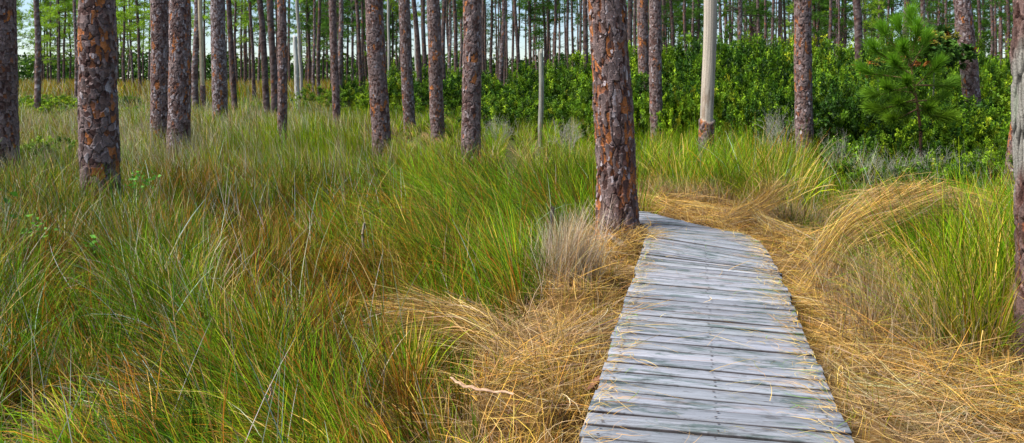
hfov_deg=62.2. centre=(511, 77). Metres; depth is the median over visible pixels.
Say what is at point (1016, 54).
pine tree
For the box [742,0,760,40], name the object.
pine tree
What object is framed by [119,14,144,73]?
pine tree
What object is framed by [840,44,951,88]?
shrub
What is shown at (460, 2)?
pine tree
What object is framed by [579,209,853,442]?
boardwalk
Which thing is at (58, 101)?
fern clump
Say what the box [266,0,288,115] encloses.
pine tree
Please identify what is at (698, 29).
pine tree
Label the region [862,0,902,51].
pine tree
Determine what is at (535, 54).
pine tree
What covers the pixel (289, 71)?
pine tree
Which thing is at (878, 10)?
pine tree
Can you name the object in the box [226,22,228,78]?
pine tree
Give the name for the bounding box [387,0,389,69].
dead tree
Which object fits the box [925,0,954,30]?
pine tree
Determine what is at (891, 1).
pine tree
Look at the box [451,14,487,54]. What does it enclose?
pine tree
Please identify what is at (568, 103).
shrub
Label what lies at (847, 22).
pine tree
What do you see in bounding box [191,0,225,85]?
pine tree
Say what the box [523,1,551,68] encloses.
pine tree
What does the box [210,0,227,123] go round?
pine tree
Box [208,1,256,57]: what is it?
pine tree
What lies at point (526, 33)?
pine tree
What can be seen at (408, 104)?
pine tree
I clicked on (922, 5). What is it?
pine tree
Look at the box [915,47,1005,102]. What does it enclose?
shrub
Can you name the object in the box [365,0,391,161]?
pine tree
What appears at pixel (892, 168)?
dead bush
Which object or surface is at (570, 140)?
dead bush
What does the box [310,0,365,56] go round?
pine tree
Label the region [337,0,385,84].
pine tree
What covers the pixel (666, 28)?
pine tree
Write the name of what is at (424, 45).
pine tree
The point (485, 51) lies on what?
pine tree
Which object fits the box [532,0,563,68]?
pine tree
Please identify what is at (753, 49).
shrub
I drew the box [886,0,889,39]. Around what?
pine tree
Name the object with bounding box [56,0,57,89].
pine tree
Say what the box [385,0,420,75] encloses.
pine tree
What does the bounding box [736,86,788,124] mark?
shrub
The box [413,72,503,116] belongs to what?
shrub
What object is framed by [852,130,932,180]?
shrub
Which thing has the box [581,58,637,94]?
shrub
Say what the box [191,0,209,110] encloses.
pine tree
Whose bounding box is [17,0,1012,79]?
sky
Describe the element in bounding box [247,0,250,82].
pine tree
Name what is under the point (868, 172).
dead bush
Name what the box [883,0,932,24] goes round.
pine tree
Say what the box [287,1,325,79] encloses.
pine tree
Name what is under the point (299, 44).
dead tree
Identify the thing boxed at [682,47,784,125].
shrub
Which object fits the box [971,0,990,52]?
pine tree
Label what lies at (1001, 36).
pine tree
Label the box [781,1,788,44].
pine tree
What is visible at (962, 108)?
shrub
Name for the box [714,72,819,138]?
shrub
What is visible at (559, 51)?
pine tree
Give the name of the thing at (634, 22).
pine tree
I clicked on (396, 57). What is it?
pine tree
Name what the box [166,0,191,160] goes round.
pine tree
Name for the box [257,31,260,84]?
pine tree
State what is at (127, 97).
shrub
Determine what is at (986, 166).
dead bush
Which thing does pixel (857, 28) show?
pine tree
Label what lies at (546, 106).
shrub
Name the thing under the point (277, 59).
pine tree
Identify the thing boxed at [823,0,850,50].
pine tree
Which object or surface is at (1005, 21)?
pine tree
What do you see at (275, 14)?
pine tree
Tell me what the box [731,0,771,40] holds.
pine tree
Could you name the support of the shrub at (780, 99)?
on the ground at (500, 434)
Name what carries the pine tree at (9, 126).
on the ground at (500, 434)
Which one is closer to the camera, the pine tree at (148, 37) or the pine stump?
the pine stump
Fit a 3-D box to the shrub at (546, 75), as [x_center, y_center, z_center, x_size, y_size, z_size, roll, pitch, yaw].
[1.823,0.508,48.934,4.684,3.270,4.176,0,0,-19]
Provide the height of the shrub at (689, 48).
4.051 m
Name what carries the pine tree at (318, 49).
on the ground at (500, 434)
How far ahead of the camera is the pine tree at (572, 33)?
81.59 m
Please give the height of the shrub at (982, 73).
3.344 m
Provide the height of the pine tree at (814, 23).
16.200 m
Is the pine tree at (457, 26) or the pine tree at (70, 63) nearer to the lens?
the pine tree at (457, 26)
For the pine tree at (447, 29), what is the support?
on the ground at (500, 434)
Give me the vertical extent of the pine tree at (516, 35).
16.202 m
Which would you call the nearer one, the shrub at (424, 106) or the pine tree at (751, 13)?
the shrub at (424, 106)
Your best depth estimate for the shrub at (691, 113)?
20.43 m
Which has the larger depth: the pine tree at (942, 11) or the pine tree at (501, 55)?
the pine tree at (942, 11)
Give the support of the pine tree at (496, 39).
on the ground at (500, 434)
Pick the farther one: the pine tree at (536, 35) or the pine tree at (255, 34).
the pine tree at (536, 35)
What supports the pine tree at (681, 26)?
on the ground at (500, 434)
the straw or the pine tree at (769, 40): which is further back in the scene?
the pine tree at (769, 40)
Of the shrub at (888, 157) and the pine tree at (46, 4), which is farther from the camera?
the pine tree at (46, 4)
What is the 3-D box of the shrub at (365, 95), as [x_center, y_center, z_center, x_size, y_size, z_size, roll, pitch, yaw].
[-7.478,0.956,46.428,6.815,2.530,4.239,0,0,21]
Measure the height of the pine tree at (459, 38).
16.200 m
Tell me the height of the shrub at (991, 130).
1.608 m
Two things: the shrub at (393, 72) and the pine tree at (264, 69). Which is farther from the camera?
the shrub at (393, 72)
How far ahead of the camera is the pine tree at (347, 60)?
91.26 m
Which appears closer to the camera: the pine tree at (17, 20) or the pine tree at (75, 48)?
the pine tree at (75, 48)
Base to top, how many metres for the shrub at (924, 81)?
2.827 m
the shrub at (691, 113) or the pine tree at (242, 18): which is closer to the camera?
the shrub at (691, 113)
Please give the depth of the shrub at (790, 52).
41.64 m
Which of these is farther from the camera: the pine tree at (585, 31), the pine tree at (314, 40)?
the pine tree at (314, 40)
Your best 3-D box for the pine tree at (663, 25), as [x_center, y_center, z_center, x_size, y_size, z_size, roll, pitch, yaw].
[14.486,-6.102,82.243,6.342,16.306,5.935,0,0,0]
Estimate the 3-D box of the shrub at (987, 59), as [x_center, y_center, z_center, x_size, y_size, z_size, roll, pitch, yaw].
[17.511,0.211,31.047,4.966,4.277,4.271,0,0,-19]
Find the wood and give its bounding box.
[18,47,590,84]
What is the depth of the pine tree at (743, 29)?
90.58 m
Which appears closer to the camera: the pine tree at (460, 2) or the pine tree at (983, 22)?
the pine tree at (460, 2)
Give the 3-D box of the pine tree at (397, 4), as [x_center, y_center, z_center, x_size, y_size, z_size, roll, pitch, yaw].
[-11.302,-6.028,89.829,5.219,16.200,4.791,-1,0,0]
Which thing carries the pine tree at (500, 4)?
on the ground at (500, 434)
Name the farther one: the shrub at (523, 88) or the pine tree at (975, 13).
the pine tree at (975, 13)
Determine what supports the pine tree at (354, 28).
on the ground at (500, 434)
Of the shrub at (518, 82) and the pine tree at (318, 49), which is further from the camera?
the pine tree at (318, 49)
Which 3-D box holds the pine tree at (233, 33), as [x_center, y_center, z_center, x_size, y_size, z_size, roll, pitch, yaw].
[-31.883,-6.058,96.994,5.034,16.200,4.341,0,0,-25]
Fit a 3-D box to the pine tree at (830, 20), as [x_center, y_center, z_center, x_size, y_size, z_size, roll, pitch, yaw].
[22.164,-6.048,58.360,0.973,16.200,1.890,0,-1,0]
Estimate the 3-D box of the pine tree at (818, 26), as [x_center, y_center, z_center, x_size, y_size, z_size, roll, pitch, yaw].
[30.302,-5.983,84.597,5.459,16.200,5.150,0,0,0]
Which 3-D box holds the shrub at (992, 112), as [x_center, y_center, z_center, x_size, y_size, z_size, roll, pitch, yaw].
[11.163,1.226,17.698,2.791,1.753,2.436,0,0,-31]
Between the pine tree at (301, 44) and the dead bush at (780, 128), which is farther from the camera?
the pine tree at (301, 44)
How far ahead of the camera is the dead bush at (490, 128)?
21.97 m
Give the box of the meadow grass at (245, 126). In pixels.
[1,77,1005,197]
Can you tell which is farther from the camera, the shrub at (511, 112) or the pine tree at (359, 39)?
the pine tree at (359, 39)
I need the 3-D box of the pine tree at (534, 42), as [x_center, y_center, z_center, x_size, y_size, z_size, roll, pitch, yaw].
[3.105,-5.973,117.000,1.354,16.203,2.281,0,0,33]
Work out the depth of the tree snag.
22.94 m
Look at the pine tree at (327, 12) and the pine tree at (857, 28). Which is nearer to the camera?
the pine tree at (857, 28)
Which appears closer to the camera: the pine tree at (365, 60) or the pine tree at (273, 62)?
the pine tree at (273, 62)
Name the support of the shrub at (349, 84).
on the ground at (500, 434)
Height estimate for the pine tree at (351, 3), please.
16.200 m
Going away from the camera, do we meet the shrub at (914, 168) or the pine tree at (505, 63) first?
the shrub at (914, 168)
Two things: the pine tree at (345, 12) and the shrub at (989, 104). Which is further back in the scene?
the pine tree at (345, 12)
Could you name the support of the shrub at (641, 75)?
on the ground at (500, 434)
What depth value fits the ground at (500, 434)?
4.67 m
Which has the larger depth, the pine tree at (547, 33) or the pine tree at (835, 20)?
the pine tree at (547, 33)
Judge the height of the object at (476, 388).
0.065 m
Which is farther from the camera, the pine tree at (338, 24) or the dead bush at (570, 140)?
the pine tree at (338, 24)
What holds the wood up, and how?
on the ground at (500, 434)
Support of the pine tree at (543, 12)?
on the ground at (500, 434)
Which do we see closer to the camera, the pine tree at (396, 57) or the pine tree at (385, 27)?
the pine tree at (385, 27)
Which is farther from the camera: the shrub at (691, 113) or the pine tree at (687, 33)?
the pine tree at (687, 33)
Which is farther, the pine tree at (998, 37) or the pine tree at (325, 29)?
the pine tree at (325, 29)
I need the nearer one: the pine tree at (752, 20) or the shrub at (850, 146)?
the shrub at (850, 146)
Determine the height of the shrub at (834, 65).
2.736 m
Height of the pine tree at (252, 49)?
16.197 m
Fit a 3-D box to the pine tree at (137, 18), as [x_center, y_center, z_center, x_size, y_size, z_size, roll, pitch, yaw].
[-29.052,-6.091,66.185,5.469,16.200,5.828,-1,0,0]
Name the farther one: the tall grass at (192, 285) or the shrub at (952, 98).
the shrub at (952, 98)
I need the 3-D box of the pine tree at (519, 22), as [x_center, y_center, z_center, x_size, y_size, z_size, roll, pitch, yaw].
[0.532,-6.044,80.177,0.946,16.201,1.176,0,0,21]
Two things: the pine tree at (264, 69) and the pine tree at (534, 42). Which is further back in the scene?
the pine tree at (534, 42)
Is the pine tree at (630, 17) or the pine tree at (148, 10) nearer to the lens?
the pine tree at (630, 17)
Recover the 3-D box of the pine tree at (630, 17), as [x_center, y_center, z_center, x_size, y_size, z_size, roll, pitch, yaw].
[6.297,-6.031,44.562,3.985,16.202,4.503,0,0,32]
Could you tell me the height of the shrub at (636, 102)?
2.170 m
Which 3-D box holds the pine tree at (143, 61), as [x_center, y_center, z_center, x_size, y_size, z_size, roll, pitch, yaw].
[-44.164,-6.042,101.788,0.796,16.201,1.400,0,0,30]
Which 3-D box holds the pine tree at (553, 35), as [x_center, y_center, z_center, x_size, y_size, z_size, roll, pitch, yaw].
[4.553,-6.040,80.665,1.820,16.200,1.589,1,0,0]
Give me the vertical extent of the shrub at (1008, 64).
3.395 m
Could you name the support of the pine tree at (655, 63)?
on the ground at (500, 434)
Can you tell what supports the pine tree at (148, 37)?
on the ground at (500, 434)
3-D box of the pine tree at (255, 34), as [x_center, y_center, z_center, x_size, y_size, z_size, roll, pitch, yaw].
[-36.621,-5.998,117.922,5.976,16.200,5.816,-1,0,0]
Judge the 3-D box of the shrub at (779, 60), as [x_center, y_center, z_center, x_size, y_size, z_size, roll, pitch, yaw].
[7.908,-0.074,30.230,4.605,4.873,3.590,0,0,-38]
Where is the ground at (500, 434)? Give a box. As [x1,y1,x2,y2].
[0,80,1023,442]
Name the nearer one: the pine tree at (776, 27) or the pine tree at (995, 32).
the pine tree at (995, 32)
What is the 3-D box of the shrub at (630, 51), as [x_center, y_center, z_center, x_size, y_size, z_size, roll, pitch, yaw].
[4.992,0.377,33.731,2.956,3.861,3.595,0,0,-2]
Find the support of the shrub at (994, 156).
on the ground at (500, 434)
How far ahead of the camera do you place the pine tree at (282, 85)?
21.42 m
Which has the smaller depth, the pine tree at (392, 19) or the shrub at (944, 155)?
the shrub at (944, 155)
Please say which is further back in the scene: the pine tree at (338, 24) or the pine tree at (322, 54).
the pine tree at (322, 54)
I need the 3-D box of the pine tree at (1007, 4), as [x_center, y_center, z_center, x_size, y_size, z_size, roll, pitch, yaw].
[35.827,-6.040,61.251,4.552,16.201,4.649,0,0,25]
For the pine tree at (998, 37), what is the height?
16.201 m
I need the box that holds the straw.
[347,160,1023,442]
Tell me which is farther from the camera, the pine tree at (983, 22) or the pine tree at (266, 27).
the pine tree at (266, 27)
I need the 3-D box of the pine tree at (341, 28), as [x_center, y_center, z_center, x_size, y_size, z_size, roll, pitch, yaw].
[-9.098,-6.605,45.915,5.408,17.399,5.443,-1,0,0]
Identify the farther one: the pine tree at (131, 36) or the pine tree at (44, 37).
the pine tree at (44, 37)
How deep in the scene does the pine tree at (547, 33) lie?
97.45 m
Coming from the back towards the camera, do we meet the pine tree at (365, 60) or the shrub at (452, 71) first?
the pine tree at (365, 60)
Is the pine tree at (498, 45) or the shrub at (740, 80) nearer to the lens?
the shrub at (740, 80)
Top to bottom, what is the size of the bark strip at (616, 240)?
0.117 m
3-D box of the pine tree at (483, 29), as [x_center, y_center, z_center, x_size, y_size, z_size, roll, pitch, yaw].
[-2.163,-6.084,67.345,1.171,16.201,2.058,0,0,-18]
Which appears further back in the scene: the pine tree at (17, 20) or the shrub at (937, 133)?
the pine tree at (17, 20)
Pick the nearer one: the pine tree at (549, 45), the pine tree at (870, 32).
the pine tree at (549, 45)
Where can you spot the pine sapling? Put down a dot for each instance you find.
(929, 106)
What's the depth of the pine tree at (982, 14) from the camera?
85.42 m
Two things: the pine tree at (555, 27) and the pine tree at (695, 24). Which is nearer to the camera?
the pine tree at (555, 27)
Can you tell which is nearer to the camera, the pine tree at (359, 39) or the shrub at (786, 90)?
the shrub at (786, 90)
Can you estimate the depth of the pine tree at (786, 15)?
121.40 m
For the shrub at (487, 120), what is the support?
on the ground at (500, 434)
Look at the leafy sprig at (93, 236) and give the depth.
6.99 m
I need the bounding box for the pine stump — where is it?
[1002,122,1014,191]
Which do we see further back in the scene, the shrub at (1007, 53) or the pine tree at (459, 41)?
the pine tree at (459, 41)
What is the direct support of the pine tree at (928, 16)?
on the ground at (500, 434)
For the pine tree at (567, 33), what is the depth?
68.67 m
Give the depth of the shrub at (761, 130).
18.33 m
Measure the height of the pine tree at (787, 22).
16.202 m
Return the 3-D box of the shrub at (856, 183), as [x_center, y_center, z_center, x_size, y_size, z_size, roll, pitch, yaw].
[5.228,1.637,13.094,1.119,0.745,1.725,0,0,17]
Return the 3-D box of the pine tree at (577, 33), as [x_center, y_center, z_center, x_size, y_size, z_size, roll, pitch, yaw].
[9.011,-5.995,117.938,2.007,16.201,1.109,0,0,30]
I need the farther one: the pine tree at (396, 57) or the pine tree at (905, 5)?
the pine tree at (396, 57)
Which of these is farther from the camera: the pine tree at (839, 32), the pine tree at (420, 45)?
the pine tree at (420, 45)
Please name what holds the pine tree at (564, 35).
on the ground at (500, 434)
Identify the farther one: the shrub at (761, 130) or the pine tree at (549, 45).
the pine tree at (549, 45)
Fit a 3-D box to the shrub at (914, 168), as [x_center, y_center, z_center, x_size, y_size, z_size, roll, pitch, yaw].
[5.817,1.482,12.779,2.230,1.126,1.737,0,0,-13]
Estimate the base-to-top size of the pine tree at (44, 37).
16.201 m
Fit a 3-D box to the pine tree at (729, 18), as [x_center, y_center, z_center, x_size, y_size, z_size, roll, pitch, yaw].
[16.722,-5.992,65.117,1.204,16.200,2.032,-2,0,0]
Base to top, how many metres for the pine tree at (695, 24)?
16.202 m
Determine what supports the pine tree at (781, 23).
on the ground at (500, 434)
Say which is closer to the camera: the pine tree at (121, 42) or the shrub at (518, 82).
the shrub at (518, 82)
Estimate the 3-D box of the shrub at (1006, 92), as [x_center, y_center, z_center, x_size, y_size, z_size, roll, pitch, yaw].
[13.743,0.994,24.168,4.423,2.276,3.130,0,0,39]
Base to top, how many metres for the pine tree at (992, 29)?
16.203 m
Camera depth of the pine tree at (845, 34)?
78.04 m
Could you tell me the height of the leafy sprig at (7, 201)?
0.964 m
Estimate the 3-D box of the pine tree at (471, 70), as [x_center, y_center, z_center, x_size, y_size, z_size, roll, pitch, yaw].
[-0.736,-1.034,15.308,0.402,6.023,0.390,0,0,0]
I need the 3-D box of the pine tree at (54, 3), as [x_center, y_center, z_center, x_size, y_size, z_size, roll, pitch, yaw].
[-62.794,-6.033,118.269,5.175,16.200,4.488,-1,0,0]
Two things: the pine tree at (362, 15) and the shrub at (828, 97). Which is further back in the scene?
the pine tree at (362, 15)
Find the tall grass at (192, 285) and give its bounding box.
[0,109,1023,442]
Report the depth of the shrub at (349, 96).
45.44 m
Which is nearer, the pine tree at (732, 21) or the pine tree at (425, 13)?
the pine tree at (732, 21)
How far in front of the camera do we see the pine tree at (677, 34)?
116.65 m
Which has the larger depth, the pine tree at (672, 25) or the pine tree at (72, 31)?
the pine tree at (72, 31)
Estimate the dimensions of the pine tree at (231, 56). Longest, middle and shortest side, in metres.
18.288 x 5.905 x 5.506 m
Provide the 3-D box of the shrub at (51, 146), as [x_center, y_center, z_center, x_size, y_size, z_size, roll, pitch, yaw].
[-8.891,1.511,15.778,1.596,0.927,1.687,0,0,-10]
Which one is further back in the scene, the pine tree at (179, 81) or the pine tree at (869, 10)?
the pine tree at (869, 10)
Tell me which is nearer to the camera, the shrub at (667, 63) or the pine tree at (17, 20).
the shrub at (667, 63)
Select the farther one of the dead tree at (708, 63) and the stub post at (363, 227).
the dead tree at (708, 63)
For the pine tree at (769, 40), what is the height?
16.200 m
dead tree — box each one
[198,0,205,107]
[293,35,299,101]
[295,0,302,95]
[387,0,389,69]
[413,22,416,72]
[698,0,716,156]
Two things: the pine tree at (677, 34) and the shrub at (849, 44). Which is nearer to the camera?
the shrub at (849, 44)
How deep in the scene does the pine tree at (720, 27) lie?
80.40 m
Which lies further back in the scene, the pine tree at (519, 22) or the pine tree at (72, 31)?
the pine tree at (72, 31)
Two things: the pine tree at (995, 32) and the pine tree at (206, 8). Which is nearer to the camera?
the pine tree at (995, 32)
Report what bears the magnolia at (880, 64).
on the ground at (500, 434)
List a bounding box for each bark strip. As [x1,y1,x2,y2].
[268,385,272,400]
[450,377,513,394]
[608,233,627,248]
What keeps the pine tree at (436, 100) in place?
on the ground at (500, 434)
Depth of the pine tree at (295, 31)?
99.83 m
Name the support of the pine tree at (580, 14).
on the ground at (500, 434)
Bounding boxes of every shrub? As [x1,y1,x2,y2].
[20,134,77,164]
[118,94,142,107]
[289,83,368,112]
[316,77,423,110]
[329,63,368,103]
[341,94,400,118]
[386,60,428,110]
[398,80,455,110]
[413,64,461,93]
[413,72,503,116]
[444,92,527,134]
[445,67,531,111]
[447,71,547,100]
[453,84,581,137]
[487,61,561,109]
[493,76,548,90]
[493,83,586,137]
[507,59,574,84]
[527,92,593,126]
[544,54,592,103]
[552,46,637,92]
[570,70,700,147]
[574,66,645,124]
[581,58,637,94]
[584,31,766,118]
[588,71,726,125]
[628,40,637,72]
[633,43,686,76]
[634,88,717,149]
[640,80,739,154]
[662,55,772,129]
[665,41,767,70]
[673,28,745,87]
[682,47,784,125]
[683,4,793,89]
[690,82,784,144]
[700,31,777,61]
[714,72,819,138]
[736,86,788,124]
[744,30,836,69]
[744,78,881,170]
[746,61,846,100]
[747,93,794,153]
[769,30,865,79]
[772,55,866,89]
[785,55,876,110]
[787,66,925,164]
[800,117,946,174]
[812,37,920,84]
[816,53,858,89]
[821,159,883,198]
[826,136,963,191]
[837,51,1005,121]
[839,69,958,144]
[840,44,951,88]
[842,37,868,63]
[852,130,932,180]
[853,60,936,102]
[873,101,1009,166]
[875,94,995,137]
[888,108,1002,173]
[900,143,989,194]
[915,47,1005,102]
[917,74,1012,117]
[919,30,1011,90]
[922,93,1010,133]
[932,134,1013,196]
[964,95,1010,132]
[973,120,1008,154]
[984,58,1011,81]
[984,104,1010,126]
[989,60,1012,98]
[1005,38,1010,62]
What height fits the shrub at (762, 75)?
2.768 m
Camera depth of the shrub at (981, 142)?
14.44 m
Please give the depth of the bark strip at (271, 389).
3.84 m
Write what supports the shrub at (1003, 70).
on the ground at (500, 434)
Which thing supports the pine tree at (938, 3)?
on the ground at (500, 434)
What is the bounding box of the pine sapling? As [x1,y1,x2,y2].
[851,1,965,156]
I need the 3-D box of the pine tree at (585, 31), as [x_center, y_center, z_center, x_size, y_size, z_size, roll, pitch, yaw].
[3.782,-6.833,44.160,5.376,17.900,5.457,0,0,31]
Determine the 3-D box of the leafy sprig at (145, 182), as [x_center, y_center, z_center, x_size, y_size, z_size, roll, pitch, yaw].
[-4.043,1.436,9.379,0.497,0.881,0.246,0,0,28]
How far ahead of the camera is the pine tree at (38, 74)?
39.95 m
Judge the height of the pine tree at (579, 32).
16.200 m
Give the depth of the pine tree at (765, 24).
73.83 m
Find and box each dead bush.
[482,113,515,140]
[547,116,584,151]
[751,102,794,149]
[819,131,850,171]
[842,139,890,192]
[865,152,918,186]
[907,143,961,183]
[930,141,991,186]
[975,146,1002,193]
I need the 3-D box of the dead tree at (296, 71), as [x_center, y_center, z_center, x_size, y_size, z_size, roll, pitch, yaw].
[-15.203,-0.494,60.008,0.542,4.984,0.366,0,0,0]
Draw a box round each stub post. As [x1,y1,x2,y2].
[361,223,365,252]
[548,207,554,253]
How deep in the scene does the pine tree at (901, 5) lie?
90.92 m
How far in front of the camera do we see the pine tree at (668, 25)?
91.68 m
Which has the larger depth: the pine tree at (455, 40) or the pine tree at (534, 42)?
the pine tree at (534, 42)
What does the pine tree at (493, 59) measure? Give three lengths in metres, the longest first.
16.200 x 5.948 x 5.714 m
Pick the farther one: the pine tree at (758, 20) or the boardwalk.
the pine tree at (758, 20)
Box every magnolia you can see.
[847,55,901,89]
[880,22,979,95]
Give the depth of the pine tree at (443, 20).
43.90 m
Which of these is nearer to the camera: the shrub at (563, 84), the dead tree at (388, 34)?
the shrub at (563, 84)
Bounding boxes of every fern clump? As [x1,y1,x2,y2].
[18,95,75,109]
[27,97,75,116]
[32,94,77,109]
[52,93,76,107]
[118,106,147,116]
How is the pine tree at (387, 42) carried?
on the ground at (500, 434)
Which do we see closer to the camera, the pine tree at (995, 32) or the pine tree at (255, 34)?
the pine tree at (995, 32)
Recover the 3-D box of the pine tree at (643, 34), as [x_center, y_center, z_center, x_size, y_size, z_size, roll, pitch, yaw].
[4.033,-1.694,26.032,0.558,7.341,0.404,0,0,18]
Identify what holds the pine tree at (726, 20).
on the ground at (500, 434)
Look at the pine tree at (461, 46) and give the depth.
87.85 m
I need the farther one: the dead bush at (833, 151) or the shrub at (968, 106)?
the shrub at (968, 106)
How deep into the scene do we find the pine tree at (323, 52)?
117.93 m
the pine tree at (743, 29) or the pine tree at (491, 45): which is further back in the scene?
the pine tree at (743, 29)
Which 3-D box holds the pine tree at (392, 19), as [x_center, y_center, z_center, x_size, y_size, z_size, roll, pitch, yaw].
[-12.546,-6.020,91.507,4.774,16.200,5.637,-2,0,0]
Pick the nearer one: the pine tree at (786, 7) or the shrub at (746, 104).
the shrub at (746, 104)
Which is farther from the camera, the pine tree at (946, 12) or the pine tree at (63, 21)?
the pine tree at (63, 21)
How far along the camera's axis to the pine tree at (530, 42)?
75.21 m
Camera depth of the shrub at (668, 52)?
34.71 m
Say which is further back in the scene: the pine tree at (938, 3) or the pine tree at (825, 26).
the pine tree at (825, 26)
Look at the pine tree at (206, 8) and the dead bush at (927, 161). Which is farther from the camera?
the pine tree at (206, 8)
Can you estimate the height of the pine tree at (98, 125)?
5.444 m
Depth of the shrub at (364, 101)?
37.63 m
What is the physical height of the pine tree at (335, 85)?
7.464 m
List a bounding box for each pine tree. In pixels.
[0,0,19,175]
[16,1,27,48]
[16,6,27,33]
[17,0,34,92]
[19,0,44,109]
[19,0,55,82]
[27,0,62,81]
[28,0,68,82]
[33,1,69,81]
[40,0,77,91]
[41,0,72,60]
[42,0,77,87]
[49,0,77,81]
[55,11,77,54]
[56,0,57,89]
[70,0,77,99]
[76,0,121,211]
[116,0,149,95]
[116,0,150,93]
[116,1,132,78]
[116,6,119,83]
[117,0,149,81]
[117,0,150,82]
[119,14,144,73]
[128,6,149,17]
[141,0,150,83]
[142,8,146,82]
[150,0,168,149]
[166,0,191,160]
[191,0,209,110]
[191,0,210,82]
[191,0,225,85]
[206,0,258,91]
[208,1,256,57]
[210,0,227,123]
[225,0,237,112]
[225,0,256,80]
[225,0,273,91]
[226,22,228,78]
[233,2,266,78]
[238,0,242,86]
[246,0,247,81]
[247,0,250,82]
[247,0,255,100]
[249,0,292,49]
[253,0,269,117]
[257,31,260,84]
[264,0,295,53]
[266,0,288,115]
[276,39,277,77]
[277,0,287,147]
[286,0,328,82]
[287,0,288,73]
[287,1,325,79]
[288,0,290,84]
[290,0,327,80]
[291,0,345,57]
[300,4,303,69]
[303,4,337,82]
[310,0,325,97]
[310,0,346,82]
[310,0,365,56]
[311,34,328,78]
[316,0,328,101]
[316,0,345,83]
[323,1,365,77]
[329,0,340,128]
[336,0,361,100]
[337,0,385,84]
[337,7,342,80]
[338,0,365,83]
[344,0,360,81]
[344,0,364,81]
[344,10,360,42]
[349,9,366,81]
[352,0,362,92]
[364,0,397,43]
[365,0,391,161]
[383,0,395,71]
[383,0,412,69]
[383,4,399,66]
[385,0,420,59]
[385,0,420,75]
[394,0,398,82]
[399,0,415,133]
[411,0,423,107]
[417,0,441,23]
[420,0,427,79]
[421,0,427,82]
[425,0,462,54]
[427,0,444,143]
[440,0,462,73]
[440,0,490,77]
[441,0,458,104]
[445,0,462,65]
[448,0,458,71]
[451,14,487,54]
[452,22,489,56]
[461,0,481,167]
[481,0,488,73]
[484,1,486,74]
[485,0,511,75]
[486,0,511,54]
[486,2,505,60]
[488,2,496,77]
[495,0,499,78]
[496,0,513,85]
[496,0,565,56]
[504,40,505,83]
[505,0,543,65]
[505,2,507,84]
[510,0,520,78]
[513,0,519,76]
[518,0,519,42]
[521,0,575,91]
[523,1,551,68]
[525,0,531,68]
[526,10,543,67]
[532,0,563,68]
[533,2,537,71]
[535,36,536,69]
[536,0,581,67]
[543,1,550,60]
[548,0,550,63]
[552,0,565,66]
[553,0,562,66]
[557,0,576,69]
[558,3,565,72]
[562,0,572,68]
[565,0,582,59]
[569,1,590,52]
[574,1,578,67]
[576,0,588,74]
[587,0,642,246]
[627,0,636,58]
[633,0,648,51]
[636,0,679,39]
[637,0,648,97]
[648,0,682,25]
[648,0,691,49]
[649,0,663,144]
[661,0,694,56]
[664,0,691,48]
[666,0,682,46]
[666,1,687,43]
[667,10,683,42]
[675,0,702,49]
[676,0,723,46]
[676,11,703,45]
[678,0,703,50]
[683,0,687,55]
[688,0,777,43]
[691,0,697,47]
[717,0,749,43]
[717,0,770,48]
[718,0,722,40]
[728,0,732,45]
[731,0,736,39]
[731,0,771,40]
[731,0,779,42]
[734,0,776,39]
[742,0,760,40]
[747,0,776,44]
[750,0,813,46]
[754,0,762,43]
[764,0,770,47]
[767,0,820,34]
[768,0,786,45]
[770,0,778,47]
[776,0,792,43]
[776,1,782,41]
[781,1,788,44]
[781,4,812,44]
[786,0,840,46]
[787,0,835,53]
[793,0,813,166]
[812,0,853,58]
[812,4,849,45]
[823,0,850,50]
[828,0,842,51]
[832,0,841,56]
[833,0,862,49]
[842,0,886,48]
[843,0,846,47]
[847,0,862,61]
[861,0,897,46]
[861,0,901,27]
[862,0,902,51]
[863,19,876,44]
[867,0,919,38]
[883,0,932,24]
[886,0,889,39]
[901,0,952,24]
[902,0,930,37]
[910,0,954,29]
[920,0,929,58]
[925,0,954,28]
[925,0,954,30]
[940,0,989,35]
[943,0,950,33]
[947,2,1004,51]
[953,0,980,112]
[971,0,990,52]
[971,0,1011,50]
[977,0,985,53]
[977,0,1003,58]
[981,0,1012,55]
[985,0,1012,55]
[986,0,1004,61]
[987,0,1013,55]
[993,2,997,55]
[994,1,1004,54]
[998,0,1012,48]
[1009,0,1023,375]
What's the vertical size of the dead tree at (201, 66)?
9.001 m
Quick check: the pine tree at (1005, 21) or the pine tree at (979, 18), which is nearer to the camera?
the pine tree at (979, 18)
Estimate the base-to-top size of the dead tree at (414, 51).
10.899 m
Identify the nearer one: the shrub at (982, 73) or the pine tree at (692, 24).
the shrub at (982, 73)
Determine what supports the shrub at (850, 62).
on the ground at (500, 434)
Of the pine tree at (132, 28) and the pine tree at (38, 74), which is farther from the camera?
the pine tree at (132, 28)
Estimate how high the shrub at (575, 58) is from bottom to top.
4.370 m
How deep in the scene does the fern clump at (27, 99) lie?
42.03 m
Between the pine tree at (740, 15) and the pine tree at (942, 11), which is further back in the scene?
the pine tree at (942, 11)
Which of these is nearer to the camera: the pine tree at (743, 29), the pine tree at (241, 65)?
the pine tree at (743, 29)
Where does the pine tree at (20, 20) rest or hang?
on the ground at (500, 434)
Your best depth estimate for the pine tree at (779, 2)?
78.42 m
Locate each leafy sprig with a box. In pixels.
[0,189,32,250]
[20,217,57,275]
[82,235,128,273]
[125,170,161,211]
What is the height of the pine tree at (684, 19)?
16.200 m
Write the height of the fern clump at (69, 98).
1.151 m
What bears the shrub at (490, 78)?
on the ground at (500, 434)
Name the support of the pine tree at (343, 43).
on the ground at (500, 434)
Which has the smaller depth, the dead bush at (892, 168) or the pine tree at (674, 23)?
the dead bush at (892, 168)

